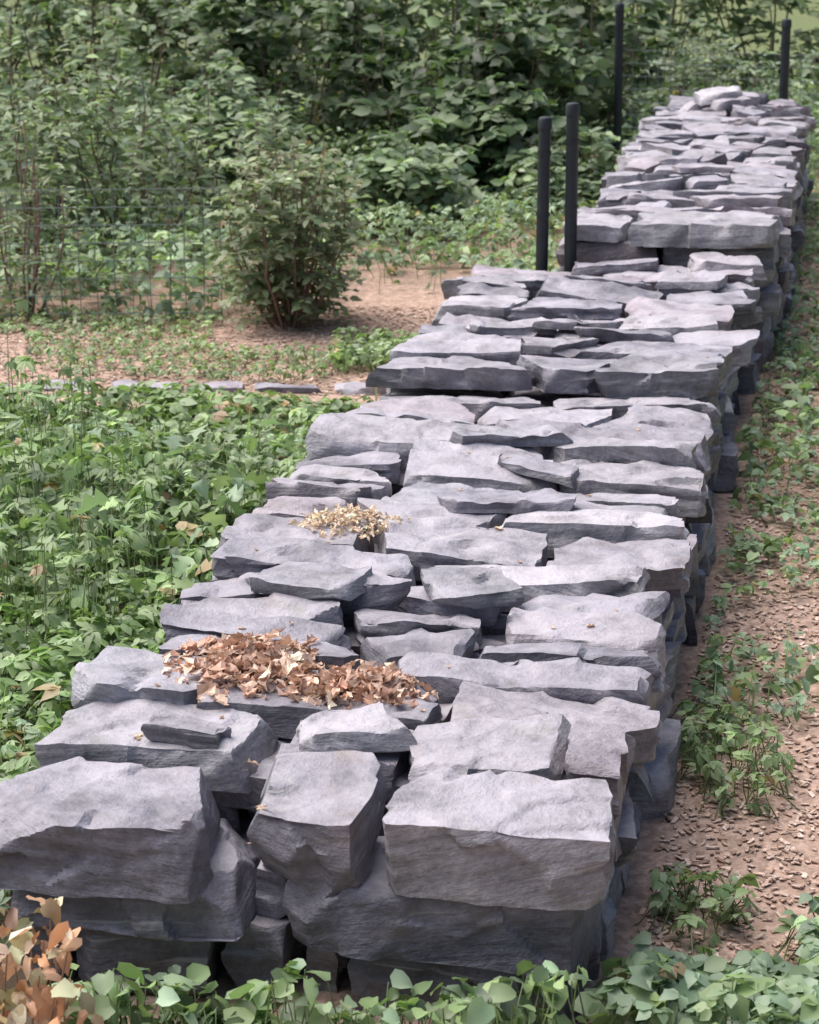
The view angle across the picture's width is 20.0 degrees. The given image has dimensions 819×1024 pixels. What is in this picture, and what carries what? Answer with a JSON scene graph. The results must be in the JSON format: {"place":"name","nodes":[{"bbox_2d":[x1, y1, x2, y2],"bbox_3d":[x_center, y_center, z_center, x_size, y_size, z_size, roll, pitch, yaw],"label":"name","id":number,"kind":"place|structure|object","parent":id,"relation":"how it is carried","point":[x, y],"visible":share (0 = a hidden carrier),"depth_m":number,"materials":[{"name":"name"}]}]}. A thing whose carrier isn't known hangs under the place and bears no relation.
{"place":"outdoors","nodes":[
{"label":"outdoors","id":0,"kind":"place"},
{"bbox_2d":[0,0,818,1023],"bbox_3d":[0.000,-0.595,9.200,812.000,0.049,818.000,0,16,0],"label":"ground","id":1,"kind":"structure","parent":0,"point":[408,292],"depth_m":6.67,"materials":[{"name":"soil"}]},
{"bbox_2d":[0,19,12,96],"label":"leafy shrub","id":2,"kind":"object","parent":1,"relation":"on","point":[5,21],"visible":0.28,"depth_m":13.87,"materials":[{"name":"green plant"}]},
{"bbox_2d":[0,111,88,317],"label":"twiggy shrub","id":3,"kind":"object","parent":1,"relation":"on","point":[34,258],"visible":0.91,"depth_m":9.95,"materials":[{"name":"green plant"}]},
{"bbox_2d":[0,0,90,103],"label":"hedge shrub","id":4,"kind":"object","parent":1,"relation":"on","point":[29,17],"visible":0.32,"depth_m":17.97,"materials":[{"name":"green plant"}]},
{"bbox_2d":[0,895,103,1023],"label":"dried plant","id":5,"kind":"object","parent":1,"relation":"on","point":[39,1001],"visible":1,"depth_m":3.78,"materials":[{"name":"brown plant"}]},
{"bbox_2d":[0,4,107,244],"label":"arching shrub","id":6,"kind":"object","parent":1,"relation":"on","point":[33,77],"visible":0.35,"depth_m":11.41,"materials":[{"name":"green plant"}]},
{"bbox_2d":[0,82,128,277],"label":"arching shrub","id":7,"kind":"object","parent":1,"relation":"on","point":[7,119],"visible":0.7,"depth_m":10.92,"materials":[{"name":"green plant"}]},
{"bbox_2d":[0,0,148,97],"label":"hedge shrub","id":8,"kind":"object","parent":1,"relation":"on","point":[48,56],"visible":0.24,"depth_m":18.93,"materials":[{"name":"green plant"}]},
{"bbox_2d":[0,320,162,670],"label":"tall weeds","id":9,"kind":"object","parent":1,"relation":"on","point":[69,557],"visible":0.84,"depth_m":6.27,"materials":[{"name":"green plant"}]},
{"bbox_2d":[2,0,210,226],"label":"arching shrub","id":10,"kind":"object","parent":1,"relation":"on","point":[149,88],"visible":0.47,"depth_m":12.14,"materials":[{"name":"green plant"}]},
{"bbox_2d":[0,188,222,323],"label":"wire fence","id":11,"kind":"object","parent":1,"relation":"on","point":[113,242],"visible":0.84,"depth_m":9.83,"materials":[{"name":"black metal"}]},
{"bbox_2d":[0,0,251,166],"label":"leafy shrub","id":12,"kind":"object","parent":1,"relation":"on","point":[201,52],"visible":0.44,"depth_m":14.26,"materials":[{"name":"green plant"}]},
{"bbox_2d":[0,74,261,256],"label":"arching shrub","id":13,"kind":"object","parent":1,"relation":"on","point":[131,177],"visible":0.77,"depth_m":11.44,"materials":[{"name":"green plant"}]},
{"bbox_2d":[0,417,304,915],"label":"garden groundcover","id":14,"kind":"object","parent":1,"relation":"on","point":[22,763],"visible":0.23,"depth_m":6.19,"materials":[{"name":"green plant"}]},
{"bbox_2d":[0,418,306,639],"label":"broadleaf plants","id":15,"kind":"object","parent":1,"relation":"on","point":[90,502],"visible":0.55,"depth_m":6.48,"materials":[{"name":"green plant"}]},
{"bbox_2d":[48,962,319,1023],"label":"ground ivy","id":16,"kind":"object","parent":1,"relation":"on","point":[113,1003],"visible":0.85,"depth_m":3.96,"materials":[{"name":"green plant"}]},
{"bbox_2d":[0,304,369,383],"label":"weeds","id":17,"kind":"object","parent":1,"relation":"on","point":[41,320],"visible":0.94,"depth_m":9.32,"materials":[{"name":"green plant"}]},
{"bbox_2d":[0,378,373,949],"bbox_3d":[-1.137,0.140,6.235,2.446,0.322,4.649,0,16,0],"label":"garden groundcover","id":18,"kind":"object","parent":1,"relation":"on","point":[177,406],"visible":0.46,"depth_m":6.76,"materials":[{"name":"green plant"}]},
{"bbox_2d":[0,345,376,772],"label":"grass tufts","id":19,"kind":"object","parent":1,"relation":"on","point":[161,509],"visible":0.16,"depth_m":7.32,"materials":[{"name":"green plant"}]},
{"bbox_2d":[0,379,385,394],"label":"stone path edging","id":20,"kind":"object","parent":1,"relation":"on","point":[351,388],"visible":0.3,"depth_m":8.70,"materials":[{"name":"stone"}]},
{"bbox_2d":[100,49,294,200],"bbox_3d":[-1.185,-2.158,13.131,1.103,0.911,1.176,0,16,0],"label":"leafy shrub","id":21,"kind":"object","parent":1,"relation":"on","point":[226,108],"visible":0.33,"depth_m":12.87,"materials":[{"name":"green plant"}]},
{"bbox_2d":[73,0,324,107],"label":"hedge shrub","id":22,"kind":"object","parent":1,"relation":"on","point":[144,65],"visible":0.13,"depth_m":17.12,"materials":[{"name":"green plant"}]},
{"bbox_2d":[96,0,345,106],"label":"hedge shrub","id":23,"kind":"object","parent":1,"relation":"on","point":[138,6],"visible":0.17,"depth_m":16.45,"materials":[{"name":"green plant"}]},
{"bbox_2d":[131,77,344,236],"bbox_3d":[-0.930,-1.790,12.161,1.018,0.996,1.274,-7,18,-23],"label":"arching shrub","id":24,"kind":"object","parent":1,"relation":"on","point":[259,133],"visible":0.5,"depth_m":12.08,"materials":[{"name":"green plant"}]},
{"bbox_2d":[0,83,565,292],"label":"garden groundcover","id":25,"kind":"object","parent":1,"relation":"on","point":[455,250],"visible":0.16,"depth_m":11.21,"materials":[{"name":"green plant"}]},
{"bbox_2d":[203,134,376,333],"bbox_3d":[-0.505,-1.167,9.777,0.741,0.858,0.828,0,16,0],"label":"bush","id":26,"kind":"object","parent":1,"relation":"on","point":[281,245],"visible":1,"depth_m":9.66,"materials":[{"name":"green plant"}]},
{"bbox_2d":[170,0,425,158],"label":"dark shrub","id":27,"kind":"object","parent":1,"relation":"on","point":[259,18],"visible":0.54,"depth_m":14.52,"materials":[{"name":"green plant"}]},
{"bbox_2d":[0,117,606,320],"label":"garden groundcover","id":28,"kind":"object","parent":1,"relation":"on","point":[193,267],"visible":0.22,"depth_m":10.88,"materials":[{"name":"green plant"}]},
{"bbox_2d":[190,0,451,111],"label":"hedge shrub","id":29,"kind":"object","parent":1,"relation":"on","point":[302,79],"visible":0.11,"depth_m":16.84,"materials":[{"name":"green plant"}]},
{"bbox_2d":[324,325,419,374],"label":"weeds","id":30,"kind":"object","parent":1,"relation":"on","point":[378,357],"visible":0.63,"depth_m":9.19,"materials":[{"name":"green plant"}]},
{"bbox_2d":[0,252,766,1023],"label":"stone wall","id":31,"kind":"structure","parent":1,"relation":"on","point":[496,804],"depth_m":4.64,"materials":[{"name":"stone"}]},
{"bbox_2d":[161,627,438,709],"bbox_3d":[-0.239,0.327,4.605,0.550,0.124,0.415,14,21,40],"label":"dry leaf pile","id":32,"kind":"object","parent":31,"relation":"on","point":[249,660],"visible":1,"depth_m":4.57,"materials":[{"name":"brown plant"}]},
{"bbox_2d":[287,503,410,541],"bbox_3d":[-0.147,0.022,5.567,0.246,0.066,0.264,-11,19,-32],"label":"dry leaf pile","id":33,"kind":"object","parent":31,"relation":"on","point":[352,515],"visible":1,"depth_m":5.55,"materials":[{"name":"beige plant"}]},
{"bbox_2d":[133,275,726,843],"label":"scattered dry leaves","id":34,"kind":"object","parent":31,"relation":"on","point":[317,653],"visible":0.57,"depth_m":4.51,"materials":[{"name":"brown plant"}]},
{"bbox_2d":[306,130,499,242],"bbox_3d":[-0.069,-1.730,12.300,1.146,0.651,1.115,0,16,0],"label":"leafy shrub","id":35,"kind":"object","parent":1,"relation":"on","point":[391,164],"visible":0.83,"depth_m":12.04,"materials":[{"name":"green plant"}]},
{"bbox_2d":[249,958,591,1023],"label":"ground ivy","id":36,"kind":"object","parent":1,"relation":"on","point":[475,1006],"visible":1,"depth_m":3.86,"materials":[{"name":"green plant"}]},
{"bbox_2d":[308,0,588,153],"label":"dark shrub","id":37,"kind":"object","parent":1,"relation":"on","point":[372,108],"visible":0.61,"depth_m":13.92,"materials":[{"name":"green plant"}]},
{"bbox_2d":[355,0,584,108],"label":"hedge shrub","id":38,"kind":"object","parent":1,"relation":"on","point":[425,8],"visible":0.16,"depth_m":16.56,"materials":[{"name":"green plant"}]},
{"bbox_2d":[374,73,597,206],"bbox_3d":[0.401,-2.050,13.089,1.311,0.842,1.186,-12,20,-35],"label":"dark shrub","id":39,"kind":"object","parent":1,"relation":"on","point":[479,118],"visible":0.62,"depth_m":12.89,"materials":[{"name":"green plant"}]},
{"bbox_2d":[173,52,818,183],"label":"rough growth","id":40,"kind":"object","parent":1,"relation":"on","point":[814,141],"visible":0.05,"depth_m":16.20,"materials":[{"name":"green plant"}]},
{"bbox_2d":[535,116,551,271],"bbox_3d":[0.511,-0.982,8.954,0.055,1.081,0.055,0,16,0],"label":"fence post","id":41,"kind":"object","parent":1,"relation":"on","point":[544,152],"visible":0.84,"depth_m":8.86,"materials":[{"name":"black metal"}]},
{"bbox_2d":[485,126,621,228],"bbox_3d":[0.869,-1.808,12.707,1.149,0.612,1.125,0,16,0],"label":"leafy shrub","id":42,"kind":"object","parent":1,"relation":"on","point":[591,175],"visible":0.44,"depth_m":12.61,"materials":[{"name":"green plant"}]},
{"bbox_2d":[427,0,682,151],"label":"dark shrub","id":43,"kind":"object","parent":1,"relation":"on","point":[596,82],"visible":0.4,"depth_m":14.79,"materials":[{"name":"green plant"}]},
{"bbox_2d":[451,0,675,107],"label":"hedge shrub","id":44,"kind":"object","parent":1,"relation":"on","point":[588,10],"visible":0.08,"depth_m":17.59,"materials":[{"name":"green plant"}]},
{"bbox_2d":[564,102,579,271],"bbox_3d":[0.619,-1.002,8.925,0.055,1.136,0.054,0,16,0],"label":"fence post","id":45,"kind":"object","parent":1,"relation":"on","point":[572,140],"visible":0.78,"depth_m":8.84,"materials":[{"name":"black metal"}]},
{"bbox_2d":[613,3,623,153],"bbox_3d":[1.280,-2.545,14.234,0.060,1.131,0.058,0,16,0],"label":"fence post","id":46,"kind":"object","parent":1,"relation":"on","point":[618,62],"visible":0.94,"depth_m":14.18,"materials":[{"name":"black metal"}]},
{"bbox_2d":[533,0,761,105],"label":"hedge shrub","id":47,"kind":"object","parent":1,"relation":"on","point":[683,33],"visible":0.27,"depth_m":17.74,"materials":[{"name":"green plant"}]},
{"bbox_2d":[570,4,744,120],"bbox_3d":[1.808,-3.273,17.022,1.352,0.972,1.217,0,16,0],"label":"leafy shrub","id":48,"kind":"object","parent":1,"relation":"on","point":[690,40],"visible":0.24,"depth_m":16.92,"materials":[{"name":"green plant"}]},
{"bbox_2d":[555,86,816,371],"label":"stone wall","id":49,"kind":"structure","parent":1,"relation":"on","point":[723,170],"depth_m":9.98,"materials":[{"name":"stone"}]},
{"bbox_2d":[574,930,818,1023],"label":"groundcover","id":50,"kind":"object","parent":1,"relation":"on","point":[663,985],"visible":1,"depth_m":3.90,"materials":[{"name":"green plant"}]},
{"bbox_2d":[633,862,764,955],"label":"weeds","id":51,"kind":"object","parent":1,"relation":"on","point":[724,892],"visible":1,"depth_m":4.43,"materials":[{"name":"green plant"}]},
{"bbox_2d":[622,26,793,112],"bbox_3d":[2.052,-2.908,15.990,1.218,0.855,1.186,6,17,21],"label":"leafy shrub","id":52,"kind":"object","parent":1,"relation":"on","point":[678,69],"visible":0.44,"depth_m":16.03,"materials":[{"name":"green plant"}]},
{"bbox_2d":[622,50,818,174],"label":"wire fence","id":53,"kind":"object","parent":1,"relation":"on","point":[722,78],"visible":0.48,"depth_m":14.08,"materials":[{"name":"black metal"}]},
{"bbox_2d":[670,689,796,821],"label":"weeds","id":54,"kind":"object","parent":1,"relation":"on","point":[709,767],"visible":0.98,"depth_m":5.10,"materials":[{"name":"green plant"}]},
{"bbox_2d":[671,0,818,96],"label":"hedge shrub","id":55,"kind":"object","parent":1,"relation":"on","point":[799,34],"visible":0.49,"depth_m":17.88,"materials":[{"name":"green plant"}]},
{"bbox_2d":[678,137,818,760],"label":"path weeds","id":56,"kind":"object","parent":1,"relation":"on","point":[761,650],"visible":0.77,"depth_m":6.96,"materials":[{"name":"green plant"}]},
{"bbox_2d":[712,169,818,738],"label":"grass tufts","id":57,"kind":"object","parent":1,"relation":"on","point":[753,696],"visible":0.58,"depth_m":6.61,"materials":[{"name":"green plant"}]},
{"bbox_2d":[779,19,791,99],"bbox_3d":[2.156,-2.289,13.408,0.060,1.101,0.058,0,17,0],"label":"fence post","id":58,"kind":"object","parent":1,"relation":"on","point":[786,26],"visible":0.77,"depth_m":13.29,"materials":[{"name":"black metal"}]},
{"bbox_2d":[757,45,818,132],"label":"leafy shrub","id":59,"kind":"object","parent":1,"relation":"on","point":[795,82],"visible":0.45,"depth_m":15.84,"materials":[{"name":"green plant"}]},
{"bbox_2d":[773,892,818,964],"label":"weeds","id":60,"kind":"object","parent":1,"relation":"on","point":[806,927],"visible":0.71,"depth_m":4.28,"materials":[{"name":"green plant"}]},
{"bbox_2d":[803,2,818,56],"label":"hedge shrub","id":61,"kind":"object","parent":1,"relation":"on","point":[816,32],"visible":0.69,"depth_m":17.80,"materials":[{"name":"green plant"}]}
]}

